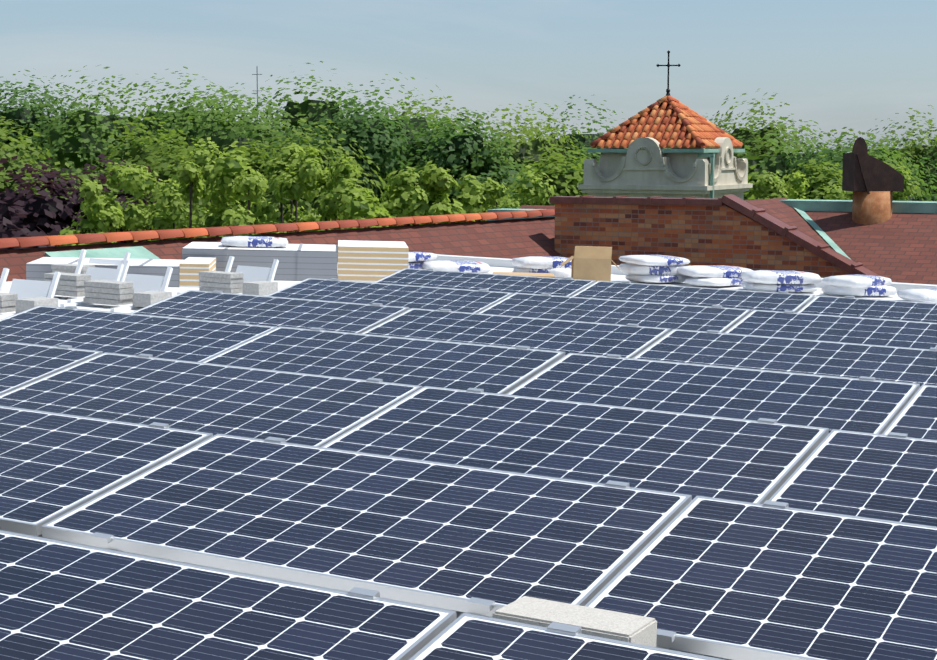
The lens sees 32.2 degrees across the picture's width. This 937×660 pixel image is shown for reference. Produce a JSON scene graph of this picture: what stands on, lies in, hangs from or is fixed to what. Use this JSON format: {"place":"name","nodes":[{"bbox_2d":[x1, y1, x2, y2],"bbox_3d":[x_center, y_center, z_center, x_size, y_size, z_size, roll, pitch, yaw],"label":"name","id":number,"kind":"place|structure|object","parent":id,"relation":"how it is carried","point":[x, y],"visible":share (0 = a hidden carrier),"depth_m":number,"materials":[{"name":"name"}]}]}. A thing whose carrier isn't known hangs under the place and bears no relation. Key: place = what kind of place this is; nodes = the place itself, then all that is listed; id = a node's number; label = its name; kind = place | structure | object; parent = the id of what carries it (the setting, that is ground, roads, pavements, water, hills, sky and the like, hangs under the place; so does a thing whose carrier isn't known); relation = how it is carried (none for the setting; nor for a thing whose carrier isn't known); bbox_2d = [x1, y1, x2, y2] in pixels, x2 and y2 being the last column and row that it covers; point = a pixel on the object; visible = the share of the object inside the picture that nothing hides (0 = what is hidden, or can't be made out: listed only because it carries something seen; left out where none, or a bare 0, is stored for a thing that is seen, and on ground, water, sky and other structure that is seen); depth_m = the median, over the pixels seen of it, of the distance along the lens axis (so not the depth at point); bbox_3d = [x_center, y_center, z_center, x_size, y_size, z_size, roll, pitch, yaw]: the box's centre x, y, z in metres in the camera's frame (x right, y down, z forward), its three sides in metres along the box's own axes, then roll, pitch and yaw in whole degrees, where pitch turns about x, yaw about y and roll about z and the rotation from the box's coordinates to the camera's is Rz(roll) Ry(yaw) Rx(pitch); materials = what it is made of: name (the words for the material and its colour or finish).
{"place":"outdoors","nodes":[
{"label":"outdoors","id":0,"kind":"place"},
{"bbox_2d":[449,174,485,222],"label":"tree","id":1,"kind":"object","parent":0,"point":[470,202],"depth_m":31.91,"materials":[{"name":"green plant"}]},
{"bbox_2d":[0,0,936,155],"label":"sky","id":2,"kind":"structure","parent":0,"point":[837,64],"materials":[{"name":"blue"}]},
{"bbox_2d":[493,596,656,646],"bbox_3d":[0.282,0.803,4.330,0.400,0.090,0.190,5,7,28],"label":"ballast block","id":3,"kind":"object","parent":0,"point":[620,626],"depth_m":4.30,"materials":[{"name":"concrete"}]},
{"bbox_2d":[578,137,752,199],"bbox_3d":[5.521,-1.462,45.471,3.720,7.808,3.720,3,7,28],"label":"cupola base","id":4,"kind":"object","parent":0,"point":[643,167],"visible":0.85,"depth_m":43.70,"materials":[{"name":"white stone"}]},
{"bbox_2d":[587,149,744,197],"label":"tower copper gutter","id":5,"kind":"object","parent":4,"relation":"attached to","point":[712,157],"visible":0.54,"depth_m":43.12,"materials":[{"name":"teal metal"}]},
{"bbox_2d":[590,96,742,147],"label":"tiled roof","id":6,"kind":"structure","parent":4,"relation":"on","point":[668,122],"depth_m":44.24,"materials":[{"name":"orange tile"}]},
{"bbox_2d":[656,50,680,95],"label":"cross","id":7,"kind":"object","parent":6,"relation":"on","point":[668,65],"visible":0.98,"depth_m":44.84,"materials":[{"name":"black metal"}]},
{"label":"building walls","id":8,"kind":"object","parent":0,"visible":0},
{"bbox_2d":[555,203,850,277],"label":"brick gable wall","id":9,"kind":"structure","parent":8,"relation":"on","point":[725,234],"depth_m":23.71,"materials":[{"name":"brown brick"}]},
{"bbox_2d":[549,194,894,281],"bbox_3d":[4.023,-1.045,23.431,6.128,1.802,0.440,3,7,28],"label":"gable coping","id":10,"kind":"object","parent":9,"relation":"attached to","point":[801,239],"visible":0.75,"depth_m":23.20,"materials":[{"name":"red brick"}]},
{"bbox_2d":[519,198,936,284],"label":"building roof slopes","id":11,"kind":"structure","parent":8,"relation":"on","point":[899,247],"depth_m":24.24,"materials":[{"name":"red tile"}]},
{"bbox_2d":[487,199,936,258],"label":"copper curbs","id":12,"kind":"structure","parent":11,"relation":"on","point":[800,206],"depth_m":25.39,"materials":[{"name":"teal metal"}]},
{"bbox_2d":[842,137,903,224],"bbox_3d":[6.221,-2.054,24.996,0.799,1.821,0.592,-1,6,-9],"label":"chimney","id":13,"kind":"object","parent":11,"relation":"on","point":[872,183],"visible":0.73,"depth_m":24.75,"materials":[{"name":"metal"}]},
{"label":"ground","id":14,"kind":"structure","parent":0,"visible":0},
{"bbox_2d":[0,70,117,193],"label":"tree foliage","id":15,"kind":"object","parent":14,"relation":"on","point":[20,113],"visible":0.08,"depth_m":84.50,"materials":[{"name":"green plant"}]},
{"bbox_2d":[0,154,161,249],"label":"purple tree","id":16,"kind":"object","parent":14,"relation":"on","point":[30,214],"visible":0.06,"depth_m":39.74,"materials":[{"name":"purple plant"}]},
{"bbox_2d":[57,179,124,246],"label":"tree","id":17,"kind":"object","parent":14,"relation":"on","point":[91,193],"depth_m":31.00,"materials":[{"name":"green plant"}]},
{"bbox_2d":[0,116,192,243],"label":"tree foliage","id":18,"kind":"object","parent":14,"relation":"on","point":[21,160],"depth_m":64.90,"materials":[{"name":"green plant"}]},
{"bbox_2d":[71,162,149,244],"bbox_3d":[-7.508,2.941,35.835,2.292,13.213,2.373,3,7,28],"label":"tree","id":19,"kind":"object","parent":14,"relation":"on","point":[120,173],"depth_m":35.10,"materials":[{"name":"green plant"}]},
{"bbox_2d":[0,65,298,197],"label":"tree foliage","id":20,"kind":"object","parent":14,"relation":"on","point":[76,138],"visible":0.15,"depth_m":79.35,"materials":[{"name":"green plant"}]},
{"bbox_2d":[116,165,194,240],"bbox_3d":[-7.666,2.499,40.260,2.464,13.107,2.835,3,7,28],"label":"tree","id":21,"kind":"object","parent":14,"relation":"on","point":[136,216],"depth_m":38.98,"materials":[{"name":"green plant"}]},
{"bbox_2d":[146,161,205,240],"bbox_3d":[-5.659,3.239,32.798,1.942,13.282,1.810,3,7,28],"label":"tree","id":22,"kind":"object","parent":14,"relation":"on","point":[187,173],"depth_m":32.06,"materials":[{"name":"green plant"}]},
{"bbox_2d":[153,137,256,239],"bbox_3d":[-5.998,2.502,37.256,2.942,13.769,2.843,3,7,28],"label":"tree","id":23,"kind":"object","parent":14,"relation":"on","point":[199,157],"depth_m":36.12,"materials":[{"name":"green plant"}]},
{"bbox_2d":[195,141,268,236],"bbox_3d":[-4.484,3.079,32.590,3.133,13.663,2.980,3,7,28],"label":"tree","id":24,"kind":"object","parent":14,"relation":"on","point":[228,171],"depth_m":31.77,"materials":[{"name":"green plant"}]},
{"bbox_2d":[97,118,405,241],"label":"tree foliage","id":25,"kind":"object","parent":14,"relation":"on","point":[165,160],"visible":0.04,"depth_m":62.20,"materials":[{"name":"green plant"}]},
{"bbox_2d":[237,174,275,224],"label":"tree","id":26,"kind":"object","parent":14,"relation":"on","point":[253,215],"depth_m":41.70,"materials":[{"name":"green plant"}]},
{"bbox_2d":[252,67,261,119],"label":"radio mast","id":27,"kind":"object","parent":14,"relation":"on","point":[257,74],"visible":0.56,"depth_m":119.25,"materials":[{"name":"grey metal"}]},
{"bbox_2d":[255,143,306,234],"bbox_3d":[-4.076,2.512,37.746,2.065,13.643,2.005,3,7,28],"label":"tree","id":28,"kind":"object","parent":14,"relation":"on","point":[286,158],"depth_m":36.73,"materials":[{"name":"green plant"}]},
{"bbox_2d":[128,61,464,206],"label":"tree foliage","id":29,"kind":"object","parent":14,"relation":"on","point":[292,112],"visible":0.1,"depth_m":76.74,"materials":[{"name":"green plant"}]},
{"bbox_2d":[269,147,336,231],"bbox_3d":[-3.407,2.739,36.114,2.192,13.552,2.322,3,7,28],"label":"tree","id":30,"kind":"object","parent":14,"relation":"on","point":[295,186],"visible":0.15,"depth_m":35.29,"materials":[{"name":"green plant"}]},
{"bbox_2d":[309,154,379,229],"bbox_3d":[-2.460,3.000,34.458,1.867,13.405,2.020,3,7,28],"label":"tree","id":31,"kind":"object","parent":14,"relation":"on","point":[343,174],"depth_m":33.62,"materials":[{"name":"green plant"}]},
{"bbox_2d":[336,186,403,228],"bbox_3d":[-1.590,3.612,31.530,2.863,12.824,3.200,3,7,28],"label":"bush","id":32,"kind":"object","parent":14,"relation":"on","point":[356,209],"visible":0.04,"depth_m":30.54,"materials":[{"name":"green plant"}]},
{"bbox_2d":[215,84,530,225],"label":"tree foliage","id":33,"kind":"object","parent":14,"relation":"on","point":[372,138],"depth_m":69.05,"materials":[{"name":"green plant"}]},
{"bbox_2d":[375,166,437,224],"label":"tree","id":34,"kind":"object","parent":14,"relation":"on","point":[402,194],"visible":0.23,"depth_m":35.90,"materials":[{"name":"green plant"}]},
{"bbox_2d":[406,160,465,224],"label":"tree","id":35,"kind":"object","parent":14,"relation":"on","point":[434,180],"depth_m":31.31,"materials":[{"name":"green plant"}]},
{"bbox_2d":[402,103,489,141],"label":"tree foliage","id":36,"kind":"object","parent":14,"relation":"on","point":[434,116],"depth_m":118.16,"materials":[{"name":"green plant"}]},
{"bbox_2d":[372,90,593,188],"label":"tree foliage","id":37,"kind":"object","parent":14,"relation":"on","point":[529,148],"visible":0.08,"depth_m":87.05,"materials":[{"name":"green plant"}]},
{"bbox_2d":[384,128,601,224],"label":"tree foliage","id":38,"kind":"object","parent":14,"relation":"on","point":[491,160],"visible":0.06,"depth_m":69.20,"materials":[{"name":"green plant"}]},
{"bbox_2d":[466,177,519,221],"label":"tree","id":39,"kind":"object","parent":14,"relation":"on","point":[492,194],"depth_m":41.51,"materials":[{"name":"green plant"}]},
{"bbox_2d":[481,165,555,220],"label":"tree","id":40,"kind":"object","parent":14,"relation":"on","point":[538,189],"visible":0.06,"depth_m":38.54,"materials":[{"name":"green plant"}]},
{"bbox_2d":[484,144,591,212],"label":"tree foliage","id":41,"kind":"object","parent":14,"relation":"on","point":[566,184],"depth_m":59.13,"materials":[{"name":"green plant"}]},
{"bbox_2d":[503,95,708,168],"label":"tree foliage","id":42,"kind":"object","parent":14,"relation":"on","point":[586,142],"depth_m":95.92,"materials":[{"name":"green plant"}]},
{"bbox_2d":[705,113,792,148],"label":"tree foliage","id":43,"kind":"object","parent":14,"relation":"on","point":[719,123],"depth_m":99.51,"materials":[{"name":"green plant"}]},
{"bbox_2d":[748,170,787,198],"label":"bush","id":44,"kind":"object","parent":14,"relation":"on","point":[771,187],"depth_m":49.83,"materials":[{"name":"green plant"}]},
{"bbox_2d":[781,172,808,198],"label":"bush","id":45,"kind":"object","parent":14,"relation":"on","point":[795,184],"depth_m":44.35,"materials":[{"name":"green plant"}]},
{"bbox_2d":[667,113,936,199],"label":"tree foliage","id":46,"kind":"object","parent":14,"relation":"on","point":[761,163],"visible":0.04,"depth_m":73.21,"materials":[{"name":"green plant"}]},
{"bbox_2d":[709,89,936,191],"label":"tree foliage","id":47,"kind":"object","parent":14,"relation":"on","point":[746,135],"visible":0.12,"depth_m":91.53,"materials":[{"name":"green plant"}]},
{"bbox_2d":[824,184,845,199],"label":"bush","id":48,"kind":"object","parent":14,"relation":"on","point":[838,194],"depth_m":46.77,"materials":[{"name":"green plant"}]},
{"bbox_2d":[744,155,927,200],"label":"tree foliage","id":49,"kind":"object","parent":14,"relation":"on","point":[815,190],"visible":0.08,"depth_m":56.06,"materials":[{"name":"green plant"}]},
{"bbox_2d":[771,130,936,200],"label":"tree foliage","id":50,"kind":"object","parent":14,"relation":"on","point":[837,159],"visible":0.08,"depth_m":71.82,"materials":[{"name":"green plant"}]},
{"bbox_2d":[853,112,936,200],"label":"tree foliage","id":51,"kind":"object","parent":14,"relation":"on","point":[933,162],"visible":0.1,"depth_m":86.51,"materials":[{"name":"green plant"}]},
{"bbox_2d":[892,163,915,200],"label":"bush","id":52,"kind":"object","parent":14,"relation":"on","point":[900,196],"visible":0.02,"depth_m":45.96,"materials":[{"name":"green plant"}]},
{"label":"building walls","id":53,"kind":"object","parent":14,"relation":"on","visible":0},
{"bbox_2d":[0,217,562,281],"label":"wing roof slopes","id":54,"kind":"structure","parent":53,"relation":"on","point":[514,238],"depth_m":22.86,"materials":[{"name":"red"}]},
{"bbox_2d":[0,209,554,247],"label":"ridge tiles","id":55,"kind":"object","parent":54,"relation":"on","point":[21,242],"visible":0.81,"depth_m":20.31,"materials":[{"name":"ceramic"}]},
{"bbox_2d":[0,254,936,655],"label":"flat roof","id":56,"kind":"structure","parent":53,"relation":"on","point":[498,264],"depth_m":18.40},
{"bbox_2d":[0,268,60,318],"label":"solar panel mount","id":57,"kind":"object","parent":56,"relation":"on","point":[22,295],"visible":0.71,"depth_m":14.01,"materials":[{"name":"white"}]},
{"bbox_2d":[44,257,129,302],"bbox_3d":[-3.629,-0.471,15.339,0.812,0.359,0.826,5,7,28],"label":"solar panel mount","id":58,"kind":"object","parent":56,"relation":"on","point":[71,284],"visible":0.52,"depth_m":15.26,"materials":[{"name":"white"}]},
{"bbox_2d":[51,249,130,281],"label":"mounting brackets","id":59,"kind":"object","parent":56,"relation":"on","point":[66,268],"visible":0.17,"depth_m":16.47,"materials":[{"name":"white metal"}]},
{"bbox_2d":[45,246,159,258],"bbox_3d":[-3.990,-0.527,18.142,0.527,0.737,1.400,5,8,37],"label":"skylight","id":60,"kind":"object","parent":56,"relation":"on","point":[139,252],"visible":0.24,"depth_m":18.30},
{"bbox_2d":[26,257,183,286],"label":"stacked boards","id":61,"kind":"object","parent":56,"relation":"on","point":[37,269],"visible":0.5,"depth_m":16.75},
{"bbox_2d":[60,263,172,311],"bbox_3d":[-3.090,-0.382,14.658,0.812,0.359,0.826,5,7,27],"label":"solar panel mount","id":62,"kind":"object","parent":56,"relation":"on","point":[138,291],"visible":0.92,"depth_m":14.56,"materials":[{"name":"white"}]},
{"bbox_2d":[68,257,215,287],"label":"stacked boards","id":63,"kind":"object","parent":56,"relation":"on","point":[191,268],"visible":0.45,"depth_m":16.78,"materials":[{"name":"grey wood"}]},
{"bbox_2d":[177,256,278,295],"bbox_3d":[-2.290,-0.514,16.030,0.812,0.359,0.826,5,7,31],"label":"solar panel mount","id":64,"kind":"object","parent":56,"relation":"on","point":[251,280],"visible":0.81,"depth_m":15.94,"materials":[{"name":"white"}]},
{"bbox_2d":[182,242,337,280],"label":"stacked boards","id":65,"kind":"object","parent":56,"relation":"on","point":[318,261],"visible":0.57,"depth_m":17.92,"materials":[{"name":"white plastic"}]},
{"bbox_2d":[221,236,287,247],"bbox_3d":[-2.422,-0.998,18.387,0.760,0.116,0.490,1,6,-6],"label":"sandbag","id":66,"kind":"object","parent":65,"relation":"on","point":[255,241],"visible":0.98,"depth_m":18.17,"materials":[{"name":"plastic"}]},
{"bbox_2d":[224,240,408,281],"bbox_3d":[-1.725,-0.801,18.538,2.026,0.392,1.232,1,6,-5],"label":"foam board stack","id":67,"kind":"object","parent":56,"relation":"on","point":[366,261],"visible":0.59,"depth_m":17.98,"materials":[{"name":"grey"}]},
{"bbox_2d":[37,534,730,659],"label":"solar panel racking","id":68,"kind":"object","parent":56,"relation":"on","point":[474,614],"depth_m":4.75,"materials":[{"name":"silver metal"}]},
{"bbox_2d":[0,268,936,659],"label":"solar panel frames","id":69,"kind":"structure","parent":68,"relation":"on","point":[402,596],"depth_m":5.34,"materials":[{"name":"silver metal"}]},
{"bbox_2d":[0,269,936,659],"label":"solar panels","id":70,"kind":"object","parent":69,"relation":"in","point":[816,585],"visible":0.96,"depth_m":6.19,"materials":[{"name":"blue glass"}]},
{"bbox_2d":[408,261,425,268],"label":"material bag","id":71,"kind":"object","parent":56,"relation":"on","point":[415,265],"visible":0.15,"depth_m":19.77,"materials":[{"name":"plastic"}]},
{"bbox_2d":[408,252,437,261],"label":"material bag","id":72,"kind":"object","parent":71,"relation":"on","point":[419,256],"visible":0.42,"depth_m":19.78,"materials":[{"name":"plastic"}]},
{"bbox_2d":[422,260,490,272],"bbox_3d":[-0.157,-0.772,19.887,0.812,0.131,0.457,-1,10,-19],"label":"sandbag","id":73,"kind":"object","parent":56,"relation":"on","point":[471,266],"visible":0.75,"depth_m":19.72,"materials":[{"name":"plastic"}]},
{"bbox_2d":[493,272,554,277],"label":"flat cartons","id":74,"kind":"object","parent":56,"relation":"on","point":[550,275],"visible":0.25,"depth_m":18.77,"materials":[{"name":"beige cardboard"}]},
{"bbox_2d":[512,267,570,277],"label":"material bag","id":75,"kind":"object","parent":56,"relation":"on","point":[561,272],"visible":0.4,"depth_m":19.30,"materials":[{"name":"plastic"}]},
{"bbox_2d":[511,256,571,268],"bbox_3d":[0.943,-0.808,19.522,0.797,0.137,0.461,-1,7,-21],"label":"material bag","id":76,"kind":"object","parent":75,"relation":"on","point":[541,262],"visible":0.73,"depth_m":19.31,"materials":[{"name":"plastic"}]},
{"bbox_2d":[561,246,620,280],"bbox_3d":[1.393,-0.752,18.580,0.662,0.442,0.541,1,6,0],"label":"cardboard box","id":77,"kind":"object","parent":56,"relation":"on","point":[590,262],"visible":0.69,"depth_m":18.39,"materials":[{"name":"beige cardboard"}]},
{"bbox_2d":[625,274,692,282],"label":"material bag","id":78,"kind":"object","parent":56,"relation":"on","point":[659,278],"visible":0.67,"depth_m":18.76,"materials":[{"name":"plastic"}]},
{"bbox_2d":[619,263,683,274],"bbox_3d":[2.162,-0.714,18.961,0.740,0.132,0.471,0,8,-14],"label":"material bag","id":79,"kind":"object","parent":78,"relation":"on","point":[630,268],"visible":0.71,"depth_m":18.74,"materials":[{"name":"plastic"}]},
{"bbox_2d":[619,255,689,265],"bbox_3d":[2.167,-0.814,18.916,0.694,0.100,0.536,-3,9,-33],"label":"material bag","id":80,"kind":"object","parent":79,"relation":"on","point":[656,260],"visible":1,"depth_m":18.73,"materials":[{"name":"plastic"}]},
{"bbox_2d":[684,277,742,286],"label":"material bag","id":81,"kind":"object","parent":56,"relation":"on","point":[705,281],"visible":0.77,"depth_m":18.45,"materials":[{"name":"plastic"}]},
{"bbox_2d":[677,265,752,277],"bbox_3d":[2.855,-0.678,18.799,0.839,0.113,0.533,-2,9,-25],"label":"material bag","id":82,"kind":"object","parent":81,"relation":"on","point":[715,271],"visible":0.79,"depth_m":18.59,"materials":[{"name":"plastic"}]},
{"bbox_2d":[741,280,817,291],"bbox_3d":[3.482,-0.494,18.227,0.817,0.100,0.525,2,8,1],"label":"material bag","id":83,"kind":"object","parent":56,"relation":"on","point":[746,285],"visible":0.83,"depth_m":17.98,"materials":[{"name":"plastic"}]},
{"bbox_2d":[740,270,821,284],"bbox_3d":[3.489,-0.588,18.136,0.838,0.136,0.474,1,7,-9],"label":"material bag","id":84,"kind":"object","parent":83,"relation":"on","point":[778,277],"visible":1,"depth_m":17.93,"materials":[{"name":"plastic"}]},
{"bbox_2d":[821,285,896,296],"bbox_3d":[4.304,-0.437,17.905,0.709,0.139,0.508,0,3,-13],"label":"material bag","id":85,"kind":"object","parent":56,"relation":"on","point":[878,291],"visible":0.75,"depth_m":17.69,"materials":[{"name":"plastic"}]},
{"bbox_2d":[822,274,891,287],"bbox_3d":[4.280,-0.539,17.877,0.464,0.123,0.752,8,9,44],"label":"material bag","id":86,"kind":"object","parent":85,"relation":"on","point":[857,281],"visible":0.88,"depth_m":17.66,"materials":[{"name":"plastic"}]},
{"bbox_2d":[897,289,936,302],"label":"sandbag","id":87,"kind":"object","parent":56,"relation":"on","point":[922,295],"visible":0.85,"depth_m":17.20,"materials":[{"name":"plastic"}]}
]}

